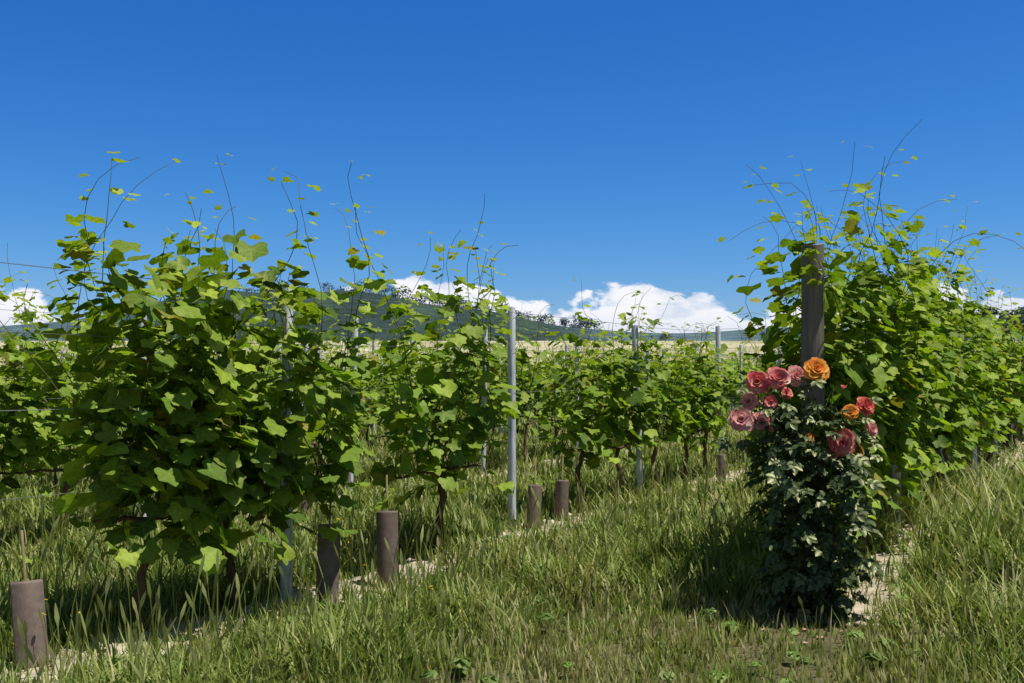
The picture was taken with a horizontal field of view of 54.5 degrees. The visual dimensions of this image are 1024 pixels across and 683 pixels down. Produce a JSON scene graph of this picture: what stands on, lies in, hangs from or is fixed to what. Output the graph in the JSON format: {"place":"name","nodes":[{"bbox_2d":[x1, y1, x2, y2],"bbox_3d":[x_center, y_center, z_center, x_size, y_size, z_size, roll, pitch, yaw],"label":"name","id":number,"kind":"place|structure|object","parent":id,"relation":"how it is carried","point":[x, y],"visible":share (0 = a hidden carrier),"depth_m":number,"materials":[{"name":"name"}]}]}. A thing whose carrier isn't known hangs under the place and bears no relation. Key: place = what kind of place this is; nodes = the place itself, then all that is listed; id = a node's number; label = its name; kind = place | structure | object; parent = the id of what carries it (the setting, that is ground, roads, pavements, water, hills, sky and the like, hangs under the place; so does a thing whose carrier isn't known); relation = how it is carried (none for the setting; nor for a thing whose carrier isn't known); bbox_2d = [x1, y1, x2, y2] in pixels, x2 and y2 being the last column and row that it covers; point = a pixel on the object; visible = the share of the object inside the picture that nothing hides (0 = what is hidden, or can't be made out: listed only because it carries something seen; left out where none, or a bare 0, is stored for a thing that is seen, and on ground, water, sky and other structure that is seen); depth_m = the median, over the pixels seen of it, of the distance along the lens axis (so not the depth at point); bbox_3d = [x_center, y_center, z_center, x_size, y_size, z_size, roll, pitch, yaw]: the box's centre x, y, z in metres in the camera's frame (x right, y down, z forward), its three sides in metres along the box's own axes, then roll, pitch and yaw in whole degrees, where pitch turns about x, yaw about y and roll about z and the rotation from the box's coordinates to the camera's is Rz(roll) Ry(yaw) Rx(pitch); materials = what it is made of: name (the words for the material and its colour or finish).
{"place":"outdoors","nodes":[
{"label":"outdoors","id":0,"kind":"place"},
{"bbox_2d":[298,499,310,513],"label":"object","id":1,"kind":"object","parent":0,"point":[305,505],"visible":0.02,"depth_m":10.45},
{"bbox_2d":[0,289,1023,682],"bbox_3d":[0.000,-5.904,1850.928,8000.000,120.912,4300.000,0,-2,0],"label":"ground","id":2,"kind":"structure","parent":0,"point":[732,339],"depth_m":375.66,"materials":[{"name":"green plant"}]},
{"bbox_2d":[42,519,436,679],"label":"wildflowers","id":3,"kind":"object","parent":2,"relation":"on","point":[314,544],"visible":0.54,"depth_m":6.51,"materials":[{"name":"green plant"}]},
{"bbox_2d":[315,488,340,604],"bbox_3d":[-1.203,1.343,6.569,0.167,0.790,0.175,0,-2,0],"label":"tube","id":4,"kind":"object","parent":2,"relation":"on","point":[328,560],"visible":0.56,"depth_m":6.50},
{"bbox_2d":[0,339,665,388],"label":"vine row","id":5,"kind":"object","parent":2,"relation":"on","point":[270,366],"depth_m":40.12,"materials":[{"name":"green plant"}]},
{"bbox_2d":[1,432,724,570],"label":"soil strip","id":6,"kind":"object","parent":2,"relation":"on","point":[388,490],"visible":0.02,"depth_m":14.30,"materials":[{"name":"beige soil"}]},
{"bbox_2d":[0,466,747,682],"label":"soil strip","id":7,"kind":"object","parent":2,"relation":"on","point":[172,633],"visible":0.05,"depth_m":6.00,"materials":[{"name":"beige soil"}]},
{"bbox_2d":[10,530,49,670],"bbox_3d":[-2.445,1.312,5.028,0.180,0.720,0.189,1,-2,-36],"label":"tube","id":8,"kind":"object","parent":7,"relation":"on","point":[27,597],"visible":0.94,"depth_m":4.97,"materials":[{"name":"brown plastic"}]},
{"bbox_2d":[375,475,398,587],"bbox_3d":[-0.877,1.342,6.988,0.182,0.810,0.138,0,-2,0],"label":"tube","id":9,"kind":"object","parent":7,"relation":"on","point":[387,525],"visible":0.93,"depth_m":6.93,"materials":[{"name":"brown plastic"}]},
{"bbox_2d":[715,435,727,483],"bbox_3d":[2.764,1.569,13.092,0.190,0.670,0.126,-1,-2,20],"label":"tube","id":10,"kind":"object","parent":7,"relation":"on","point":[721,461],"visible":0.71,"depth_m":13.04,"materials":[{"name":"brown plastic"}]},
{"bbox_2d":[0,340,757,404],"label":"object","id":11,"kind":"object","parent":2,"relation":"on","point":[269,376],"visible":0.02,"depth_m":34.56,"materials":[{"name":"green plant"}]},
{"bbox_2d":[0,299,771,430],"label":"vine row","id":12,"kind":"object","parent":2,"relation":"on","point":[5,336],"visible":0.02,"depth_m":22.58,"materials":[{"name":"green plant"}]},
{"bbox_2d":[0,324,777,406],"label":"vine row","id":13,"kind":"object","parent":2,"relation":"on","point":[8,381],"visible":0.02,"depth_m":29.59,"materials":[{"name":"green plant"}]},
{"bbox_2d":[2,323,777,433],"bbox_3d":[9.751,1.545,49.806,1.934,2.960,82.323,-1,-2,31],"label":"vine row","id":14,"kind":"object","parent":2,"relation":"on","point":[49,395],"visible":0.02,"depth_m":25.98,"materials":[{"name":"green plant"}]},
{"bbox_2d":[0,272,784,491],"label":"vine row","id":15,"kind":"object","parent":2,"relation":"on","point":[332,360],"visible":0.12,"depth_m":17.65,"materials":[{"name":"green plant"}]},
{"bbox_2d":[243,279,601,328],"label":"hill woodland","id":16,"kind":"object","parent":2,"relation":"on","point":[584,323],"visible":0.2,"depth_m":1533.74,"materials":[{"name":"green plant"}]},
{"bbox_2d":[0,243,853,537],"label":"vine row","id":17,"kind":"object","parent":2,"relation":"on","point":[18,451],"visible":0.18,"depth_m":9.34,"materials":[{"name":"green plant"}]},
{"bbox_2d":[0,262,939,499],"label":"trellis wires","id":18,"kind":"object","parent":2,"relation":"on","point":[325,345],"visible":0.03,"depth_m":8.51,"materials":[{"name":"grey metal"}]},
{"bbox_2d":[0,151,953,631],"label":"vine row","id":19,"kind":"object","parent":2,"relation":"on","point":[200,411],"visible":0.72,"depth_m":6.02,"materials":[{"name":"green plant"}]},
{"bbox_2d":[9,480,951,682],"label":"weeds","id":20,"kind":"object","parent":2,"relation":"on","point":[462,662],"visible":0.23,"depth_m":5.17,"materials":[{"name":"green plant"}]},
{"bbox_2d":[0,410,1023,682],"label":"grass","id":21,"kind":"structure","parent":2,"relation":"on","point":[968,618],"depth_m":6.36,"materials":[{"name":"green plant"}]},
{"bbox_2d":[19,287,1023,600],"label":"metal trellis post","id":22,"kind":"object","parent":2,"relation":"on","point":[287,569],"visible":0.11,"depth_m":9.37,"materials":[{"name":"grey metal"}]},
{"bbox_2d":[526,457,542,528],"bbox_3d":[0.208,1.428,9.231,0.158,0.710,0.146,0,-2,0],"label":"tube","id":23,"kind":"object","parent":2,"relation":"on","point":[537,488],"visible":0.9,"depth_m":9.16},
{"bbox_2d":[548,455,571,520],"bbox_3d":[0.475,1.460,9.817,0.265,0.690,0.149,0,-2,0],"label":"tube","id":24,"kind":"object","parent":2,"relation":"on","point":[561,493],"visible":0.94,"depth_m":9.76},
{"bbox_2d":[716,357,886,642],"bbox_3d":[1.813,0.907,6.077,1.120,1.628,1.436,-1,-2,20],"label":"rose bush","id":25,"kind":"object","parent":2,"relation":"on","point":[818,586],"visible":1,"depth_m":6.04,"materials":[{"name":"green plant"}]},
{"bbox_2d":[799,243,825,574],"bbox_3d":[1.961,0.551,6.494,0.181,2.391,0.136,0,-2,12],"label":"wooden end post","id":26,"kind":"object","parent":2,"relation":"on","point":[812,321],"visible":0.37,"depth_m":6.47,"materials":[{"name":"wood"}]},
{"bbox_2d":[629,306,1023,341],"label":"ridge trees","id":27,"kind":"object","parent":2,"relation":"on","point":[1020,318],"visible":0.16,"depth_m":415.11,"materials":[{"name":"green plant"}]},
{"bbox_2d":[717,136,1023,555],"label":"vine row","id":28,"kind":"object","parent":2,"relation":"on","point":[926,395],"visible":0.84,"depth_m":7.74,"materials":[{"name":"green plant"}]},
{"bbox_2d":[759,438,1023,626],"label":"soil strip","id":29,"kind":"object","parent":2,"relation":"on","point":[858,608],"visible":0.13,"depth_m":6.72,"materials":[{"name":"beige soil"}]},
{"bbox_2d":[0,0,1023,332],"label":"sky","id":30,"kind":"structure","parent":0,"point":[614,143],"materials":[{"name":"blue"}]}
]}

